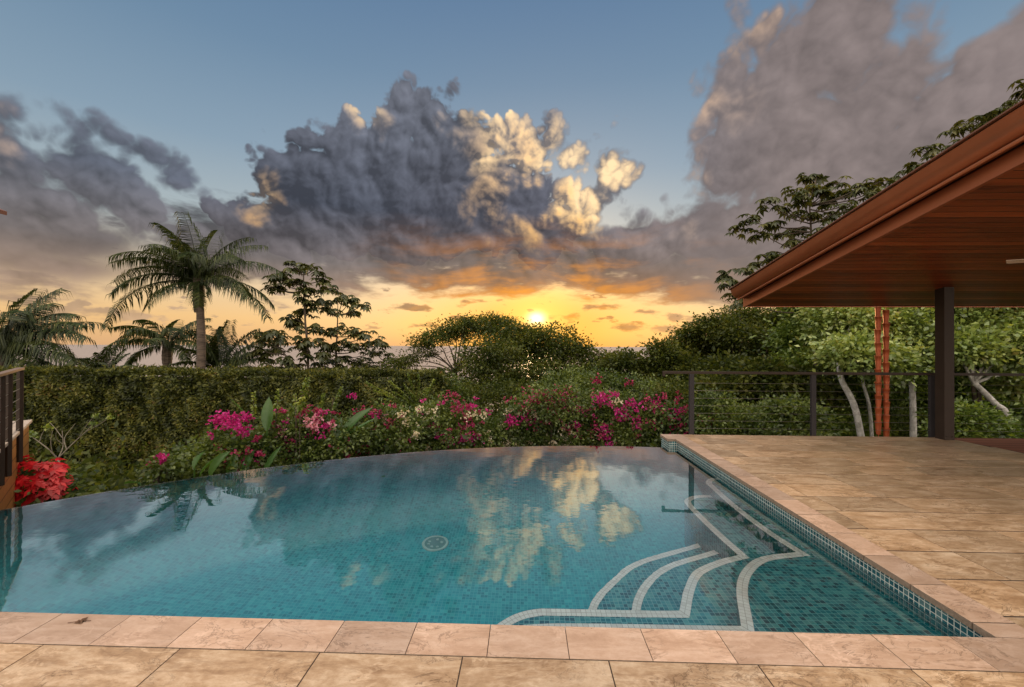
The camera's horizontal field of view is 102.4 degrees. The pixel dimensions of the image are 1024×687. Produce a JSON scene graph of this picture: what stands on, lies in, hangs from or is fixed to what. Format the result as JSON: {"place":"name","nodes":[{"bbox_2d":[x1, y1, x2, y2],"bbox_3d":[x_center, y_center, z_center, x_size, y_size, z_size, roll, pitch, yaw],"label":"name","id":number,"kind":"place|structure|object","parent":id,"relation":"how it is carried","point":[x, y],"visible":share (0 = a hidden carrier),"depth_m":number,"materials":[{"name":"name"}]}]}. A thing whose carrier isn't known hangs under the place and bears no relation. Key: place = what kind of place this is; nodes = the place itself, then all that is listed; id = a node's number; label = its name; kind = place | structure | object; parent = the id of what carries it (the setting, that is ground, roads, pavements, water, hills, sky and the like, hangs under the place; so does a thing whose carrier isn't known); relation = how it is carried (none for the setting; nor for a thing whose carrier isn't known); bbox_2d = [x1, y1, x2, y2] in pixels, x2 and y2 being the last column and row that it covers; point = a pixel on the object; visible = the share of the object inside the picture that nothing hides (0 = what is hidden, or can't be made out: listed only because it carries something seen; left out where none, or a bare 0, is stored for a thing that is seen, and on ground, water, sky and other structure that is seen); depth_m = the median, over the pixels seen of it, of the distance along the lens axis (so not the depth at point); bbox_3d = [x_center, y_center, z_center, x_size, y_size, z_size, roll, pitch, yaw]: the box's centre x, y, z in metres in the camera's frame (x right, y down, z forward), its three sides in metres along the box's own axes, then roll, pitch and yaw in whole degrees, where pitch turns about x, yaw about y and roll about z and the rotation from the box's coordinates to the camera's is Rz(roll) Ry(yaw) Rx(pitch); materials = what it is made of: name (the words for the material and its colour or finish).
{"place":"outdoors","nodes":[
{"label":"outdoors","id":0,"kind":"place"},
{"bbox_2d":[2,345,651,413],"bbox_3d":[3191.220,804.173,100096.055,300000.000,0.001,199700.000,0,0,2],"label":"sea","id":1,"kind":"structure","parent":0,"point":[85,351],"depth_m":6459.57,"materials":[{"name":"grey liquid"}]},
{"bbox_2d":[0,446,963,636],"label":"pool water","id":2,"kind":"structure","parent":0,"point":[629,537],"depth_m":2.83,"materials":[{"name":"blue liquid"}]},
{"bbox_2d":[81,399,882,490],"bbox_3d":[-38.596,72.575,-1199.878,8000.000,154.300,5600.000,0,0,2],"label":"hillside","id":3,"kind":"structure","parent":0,"point":[487,447],"depth_m":19.55,"materials":[{"name":"green plant"}]},
{"bbox_2d":[0,209,6,214],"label":"neighbour roof","id":4,"kind":"structure","parent":3,"relation":"on","point":[3,212],"depth_m":5.18,"materials":[{"name":"brown wood"}]},
{"bbox_2d":[0,420,31,509],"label":"clad garden wall","id":5,"kind":"structure","parent":3,"relation":"on","point":[7,495],"depth_m":4.62,"materials":[{"name":"brown wood"}]},
{"bbox_2d":[0,367,24,485],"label":"stair railing","id":6,"kind":"object","parent":5,"relation":"attached to","point":[6,403],"visible":1,"depth_m":4.25,"materials":[{"name":"brown metal"}]},
{"bbox_2d":[0,288,106,374],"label":"palm tree","id":7,"kind":"object","parent":3,"relation":"on","point":[19,335],"visible":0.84,"depth_m":16.93,"materials":[{"name":"green plant"}]},
{"bbox_2d":[13,455,105,507],"bbox_3d":[-5.747,2.304,5.026,1.191,1.911,1.090,0,0,-23],"label":"poinsettia","id":8,"kind":"object","parent":3,"relation":"on","point":[51,480],"visible":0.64,"depth_m":4.88,"materials":[{"name":"red plant"}]},
{"bbox_2d":[29,413,115,462],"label":"bare shrub","id":9,"kind":"object","parent":3,"relation":"on","point":[32,434],"visible":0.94,"depth_m":7.68,"materials":[{"name":"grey plant"}]},
{"bbox_2d":[61,345,135,368],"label":"palm tree","id":10,"kind":"object","parent":3,"relation":"on","point":[99,361],"visible":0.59,"depth_m":21.94,"materials":[{"name":"green plant"}]},
{"bbox_2d":[104,318,213,367],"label":"palm tree","id":11,"kind":"object","parent":3,"relation":"on","point":[158,341],"visible":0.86,"depth_m":30.07,"materials":[{"name":"green plant"}]},
{"bbox_2d":[126,443,203,485],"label":"bougainvillea bush","id":12,"kind":"object","parent":3,"relation":"on","point":[159,464],"visible":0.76,"depth_m":6.21,"materials":[{"name":"green plant"}]},
{"bbox_2d":[124,451,228,485],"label":"banana plant","id":13,"kind":"object","parent":3,"relation":"on","point":[215,462],"visible":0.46,"depth_m":6.24,"materials":[{"name":"green plant"}]},
{"bbox_2d":[100,211,287,368],"bbox_3d":[-17.954,-0.854,23.371,8.480,12.337,7.474,0,0,42],"label":"palm tree","id":14,"kind":"object","parent":3,"relation":"on","point":[197,271],"visible":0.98,"depth_m":22.76,"materials":[{"name":"green plant"}]},
{"bbox_2d":[168,319,278,368],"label":"palm tree","id":15,"kind":"object","parent":3,"relation":"on","point":[220,343],"visible":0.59,"depth_m":26.68,"materials":[{"name":"green plant"}]},
{"bbox_2d":[0,362,458,474],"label":"clipped hedge","id":16,"kind":"object","parent":3,"relation":"on","point":[153,410],"visible":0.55,"depth_m":11.31,"materials":[{"name":"green plant"}]},
{"bbox_2d":[162,409,296,479],"bbox_3d":[-4.928,2.222,6.890,2.532,2.321,1.334,0,0,2],"label":"bougainvillea bush","id":17,"kind":"object","parent":3,"relation":"on","point":[215,442],"visible":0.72,"depth_m":6.70,"materials":[{"name":"green plant"}]},
{"bbox_2d":[229,397,272,458],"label":"banana plant","id":18,"kind":"object","parent":3,"relation":"on","point":[267,415],"visible":0.38,"depth_m":7.01,"materials":[{"name":"green plant"}]},
{"bbox_2d":[226,446,280,472],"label":"banana plant","id":19,"kind":"object","parent":3,"relation":"on","point":[268,462],"visible":0.32,"depth_m":6.56,"materials":[{"name":"green plant"}]},
{"bbox_2d":[250,388,280,451],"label":"leafy shoot plant","id":20,"kind":"object","parent":3,"relation":"on","point":[275,406],"visible":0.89,"depth_m":7.23,"materials":[{"name":"green plant"}]},
{"bbox_2d":[245,329,298,377],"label":"cecropia tree","id":21,"kind":"object","parent":3,"relation":"on","point":[287,361],"visible":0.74,"depth_m":24.67,"materials":[{"name":"green plant"}]},
{"bbox_2d":[260,260,339,369],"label":"cecropia tree","id":22,"kind":"object","parent":3,"relation":"on","point":[303,345],"visible":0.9,"depth_m":25.59,"materials":[{"name":"green plant"}]},
{"bbox_2d":[292,377,310,462],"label":"leafy shoot plant","id":23,"kind":"object","parent":3,"relation":"on","point":[301,405],"visible":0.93,"depth_m":7.21,"materials":[{"name":"green plant"}]},
{"bbox_2d":[241,403,379,466],"bbox_3d":[-3.661,2.231,7.479,2.501,2.317,1.565,0,0,2],"label":"bougainvillea bush","id":24,"kind":"object","parent":3,"relation":"on","point":[313,432],"visible":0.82,"depth_m":7.30,"materials":[{"name":"green plant"}]},
{"bbox_2d":[319,386,343,458],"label":"leafy shoot plant","id":25,"kind":"object","parent":3,"relation":"on","point":[336,396],"visible":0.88,"depth_m":7.50,"materials":[{"name":"green plant"}]},
{"bbox_2d":[302,292,390,375],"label":"cecropia tree","id":26,"kind":"object","parent":3,"relation":"on","point":[354,332],"visible":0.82,"depth_m":26.86,"materials":[{"name":"green plant"}]},
{"bbox_2d":[328,407,373,459],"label":"banana plant","id":27,"kind":"object","parent":3,"relation":"on","point":[354,419],"visible":0.36,"depth_m":7.45,"materials":[{"name":"green plant"}]},
{"bbox_2d":[338,393,430,456],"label":"bougainvillea bush","id":28,"kind":"object","parent":3,"relation":"on","point":[392,429],"visible":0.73,"depth_m":8.00,"materials":[{"name":"green plant"}]},
{"bbox_2d":[352,348,419,377],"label":"cecropia tree","id":29,"kind":"object","parent":3,"relation":"on","point":[380,362],"visible":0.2,"depth_m":29.01,"materials":[{"name":"green plant"}]},
{"bbox_2d":[366,374,455,451],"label":"feathery shrub","id":30,"kind":"object","parent":3,"relation":"on","point":[407,400],"visible":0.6,"depth_m":9.44,"materials":[{"name":"green plant"}]},
{"bbox_2d":[377,366,484,416],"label":"green shrub","id":31,"kind":"object","parent":3,"relation":"on","point":[455,388],"visible":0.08,"depth_m":11.77,"materials":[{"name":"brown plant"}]},
{"bbox_2d":[378,310,531,375],"bbox_3d":[-2.358,1.628,18.849,7.937,6.538,3.759,0,0,2],"label":"umbrella tree","id":32,"kind":"object","parent":3,"relation":"on","point":[463,327],"visible":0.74,"depth_m":18.73,"materials":[{"name":"green plant"}]},
{"bbox_2d":[405,390,518,450],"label":"bougainvillea bush","id":33,"kind":"object","parent":3,"relation":"on","point":[477,430],"visible":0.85,"depth_m":8.62,"materials":[{"name":"green plant"}]},
{"bbox_2d":[446,375,545,447],"bbox_3d":[-0.267,2.435,12.160,4.512,3.018,2.695,0,0,2],"label":"green shrub","id":34,"kind":"object","parent":3,"relation":"on","point":[493,395],"visible":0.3,"depth_m":11.85,"materials":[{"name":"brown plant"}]},
{"bbox_2d":[29,366,1017,494],"bbox_3d":[1.194,3.983,23.118,72.086,7.295,33.959,0,0,2],"label":"ground cover","id":35,"kind":"object","parent":3,"relation":"on","point":[110,481],"visible":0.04,"depth_m":9.09,"materials":[{"name":"green plant"}]},
{"bbox_2d":[443,318,618,445],"bbox_3d":[0.685,1.766,16.822,8.874,5.740,5.904,0,0,2],"label":"spreading tree","id":36,"kind":"object","parent":3,"relation":"on","point":[507,351],"visible":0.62,"depth_m":16.17,"materials":[{"name":"green plant"}]},
{"bbox_2d":[485,378,614,446],"bbox_3d":[0.700,2.166,9.221,3.276,2.831,1.945,0,0,2],"label":"bougainvillea bush","id":37,"kind":"object","parent":3,"relation":"on","point":[555,418],"visible":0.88,"depth_m":8.85,"materials":[{"name":"green plant"}]},
{"bbox_2d":[527,359,688,445],"bbox_3d":[2.688,2.151,11.554,4.620,3.455,2.335,0,0,2],"label":"green shrub","id":38,"kind":"object","parent":3,"relation":"on","point":[619,381],"visible":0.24,"depth_m":11.23,"materials":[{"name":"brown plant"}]},
{"bbox_2d":[581,345,656,444],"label":"scrubby tree","id":39,"kind":"object","parent":3,"relation":"on","point":[620,361],"visible":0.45,"depth_m":14.46,"materials":[{"name":"green plant"}]},
{"bbox_2d":[575,373,688,446],"bbox_3d":[2.624,2.086,9.039,2.996,2.935,1.885,0,0,18],"label":"bougainvillea bush","id":40,"kind":"object","parent":3,"relation":"on","point":[633,432],"visible":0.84,"depth_m":8.68,"materials":[{"name":"pink plant"}]},
{"bbox_2d":[641,381,669,411],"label":"leafy shoot plant","id":41,"kind":"object","parent":3,"relation":"on","point":[650,392],"visible":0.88,"depth_m":8.89,"materials":[{"name":"green plant"}]},
{"bbox_2d":[629,374,702,432],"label":"green shrub","id":42,"kind":"object","parent":3,"relation":"on","point":[672,393],"visible":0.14,"depth_m":9.98,"materials":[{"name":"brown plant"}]},
{"bbox_2d":[632,333,712,396],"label":"forest tree","id":43,"kind":"object","parent":3,"relation":"on","point":[663,357],"visible":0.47,"depth_m":14.16,"materials":[{"name":"green plant"}]},
{"bbox_2d":[676,402,751,433],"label":"bougainvillea bush","id":44,"kind":"object","parent":3,"relation":"on","point":[701,419],"visible":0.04,"depth_m":8.53,"materials":[{"name":"plant"}]},
{"bbox_2d":[659,300,799,364],"bbox_3d":[10.327,1.102,17.809,8.010,6.272,5.811,0,0,2],"label":"forest tree","id":45,"kind":"object","parent":3,"relation":"on","point":[735,330],"visible":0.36,"depth_m":17.22,"materials":[{"name":"green plant"}]},
{"bbox_2d":[666,386,794,435],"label":"green shrub","id":46,"kind":"object","parent":3,"relation":"on","point":[741,424],"visible":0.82,"depth_m":8.17,"materials":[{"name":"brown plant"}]},
{"bbox_2d":[675,347,873,426],"bbox_3d":[7.881,1.965,12.855,6.780,3.722,4.170,0,0,2],"label":"forest tree","id":47,"kind":"object","parent":3,"relation":"on","point":[790,384],"visible":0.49,"depth_m":11.89,"materials":[{"name":"green plant"}]},
{"bbox_2d":[737,391,853,435],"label":"green shrub","id":48,"kind":"object","parent":3,"relation":"on","point":[798,418],"visible":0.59,"depth_m":8.50,"materials":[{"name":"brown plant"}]},
{"bbox_2d":[715,172,900,404],"bbox_3d":[8.596,-0.823,12.272,5.829,9.191,2.565,0,0,2],"label":"tall cecropia","id":49,"kind":"object","parent":3,"relation":"on","point":[812,189],"visible":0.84,"depth_m":12.10,"materials":[{"name":"green plant"}]},
{"bbox_2d":[745,307,896,399],"bbox_3d":[10.553,0.845,13.715,5.224,6.158,4.588,0,0,2],"label":"forest tree","id":50,"kind":"object","parent":3,"relation":"on","point":[781,337],"visible":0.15,"depth_m":13.74,"materials":[{"name":"green plant"}]},
{"bbox_2d":[826,402,892,436],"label":"green shrub","id":51,"kind":"object","parent":3,"relation":"on","point":[849,424],"visible":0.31,"depth_m":12.12,"materials":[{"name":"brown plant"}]},
{"bbox_2d":[788,307,934,436],"bbox_3d":[9.083,0.793,10.752,3.382,5.770,4.952,0,0,40],"label":"forest tree","id":52,"kind":"object","parent":3,"relation":"on","point":[837,335],"visible":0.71,"depth_m":9.96,"materials":[{"name":"green plant"}]},
{"bbox_2d":[861,369,873,436],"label":"forest tree","id":53,"kind":"object","parent":3,"relation":"on","point":[871,431],"depth_m":11.84,"materials":[{"name":"grey plant"}]},
{"bbox_2d":[861,404,927,436],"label":"green shrub","id":54,"kind":"object","parent":3,"relation":"on","point":[901,420],"visible":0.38,"depth_m":12.38,"materials":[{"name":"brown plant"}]},
{"bbox_2d":[848,307,1007,436],"bbox_3d":[10.838,0.944,11.113,4.945,5.542,3.405,0,0,-27],"label":"forest tree","id":55,"kind":"object","parent":3,"relation":"on","point":[929,317],"visible":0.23,"depth_m":10.25,"materials":[{"name":"green plant"}]},
{"bbox_2d":[842,377,1013,421],"bbox_3d":[14.272,0.871,15.722,8.730,6.579,6.115,0,0,2],"label":"shrub","id":56,"kind":"object","parent":3,"relation":"on","point":[900,397],"visible":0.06,"depth_m":14.35,"materials":[{"name":"green plant"}]},
{"bbox_2d":[888,79,1023,404],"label":"tall cecropia","id":57,"kind":"object","parent":3,"relation":"on","point":[952,132],"visible":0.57,"depth_m":11.38,"materials":[{"name":"green plant"}]},
{"bbox_2d":[900,307,1023,416],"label":"forest tree","id":58,"kind":"object","parent":3,"relation":"on","point":[995,344],"visible":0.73,"depth_m":9.65,"materials":[{"name":"green plant"}]},
{"bbox_2d":[959,376,977,405],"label":"forest tree","id":59,"kind":"object","parent":3,"relation":"on","point":[973,391],"visible":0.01,"depth_m":11.56,"materials":[{"name":"green plant"}]},
{"bbox_2d":[915,395,1023,437],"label":"green shrub","id":60,"kind":"object","parent":3,"relation":"on","point":[966,411],"visible":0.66,"depth_m":8.53,"materials":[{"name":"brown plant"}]},
{"bbox_2d":[921,376,1022,410],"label":"forest tree","id":61,"kind":"object","parent":3,"relation":"on","point":[998,396],"visible":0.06,"depth_m":13.53,"materials":[{"name":"green plant"}]},
{"bbox_2d":[987,400,1023,437],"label":"green shrub","id":62,"kind":"object","parent":3,"relation":"on","point":[1017,410],"visible":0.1,"depth_m":12.04,"materials":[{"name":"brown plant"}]},
{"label":"deck foundation","id":63,"kind":"structure","parent":3,"relation":"on","visible":0},
{"bbox_2d":[0,434,1023,686],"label":"deck","id":64,"kind":"structure","parent":63,"relation":"on","point":[878,500],"depth_m":2.16,"materials":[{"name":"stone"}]},
{"bbox_2d":[0,434,1023,671],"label":"pool coping","id":65,"kind":"object","parent":64,"relation":"on","point":[998,646],"visible":0.94,"depth_m":1.83,"materials":[{"name":"stone"}]},
{"bbox_2d":[68,617,90,623],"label":"dry leaf","id":66,"kind":"object","parent":65,"relation":"on","point":[81,620],"visible":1,"depth_m":1.92,"materials":[{"name":"brown plant"}]},
{"bbox_2d":[662,371,1023,436],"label":"cable railing","id":67,"kind":"object","parent":64,"relation":"on","point":[931,405],"visible":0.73,"depth_m":6.05,"materials":[{"name":"brown metal"}]},
{"bbox_2d":[0,0,1023,346],"label":"sky","id":68,"kind":"structure","parent":0,"point":[591,163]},
{"bbox_2d":[955,438,1023,452],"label":"hardwood deck","id":69,"kind":"structure","parent":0,"point":[1014,444],"depth_m":5.69,"materials":[{"name":"brown wood"}]},
{"bbox_2d":[728,99,1023,439],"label":"pavilion roof","id":70,"kind":"structure","parent":69,"relation":"on","point":[942,232],"depth_m":4.70,"materials":[{"name":"brown wood"}]},
{"bbox_2d":[874,307,889,436],"bbox_3d":[6.229,0.556,6.922,0.235,2.461,0.107,0,0,2],"label":"rain chain","id":71,"kind":"object","parent":70,"relation":"hanging from","point":[886,366],"visible":0.92,"depth_m":6.89,"materials":[{"name":"red metal"}]},
{"bbox_2d":[1006,259,1023,263],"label":"ceiling fan","id":72,"kind":"object","parent":70,"relation":"hanging from","point":[1015,261],"visible":1,"depth_m":4.27,"materials":[{"name":"brown wood"}]},
{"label":"pool wall","id":73,"kind":"structure","parent":0,"visible":0},
{"bbox_2d":[661,437,982,636],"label":"waterline tiles","id":74,"kind":"object","parent":73,"relation":"attached to","point":[941,615],"visible":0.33,"depth_m":2.68,"materials":[{"name":"tile"}]}
]}

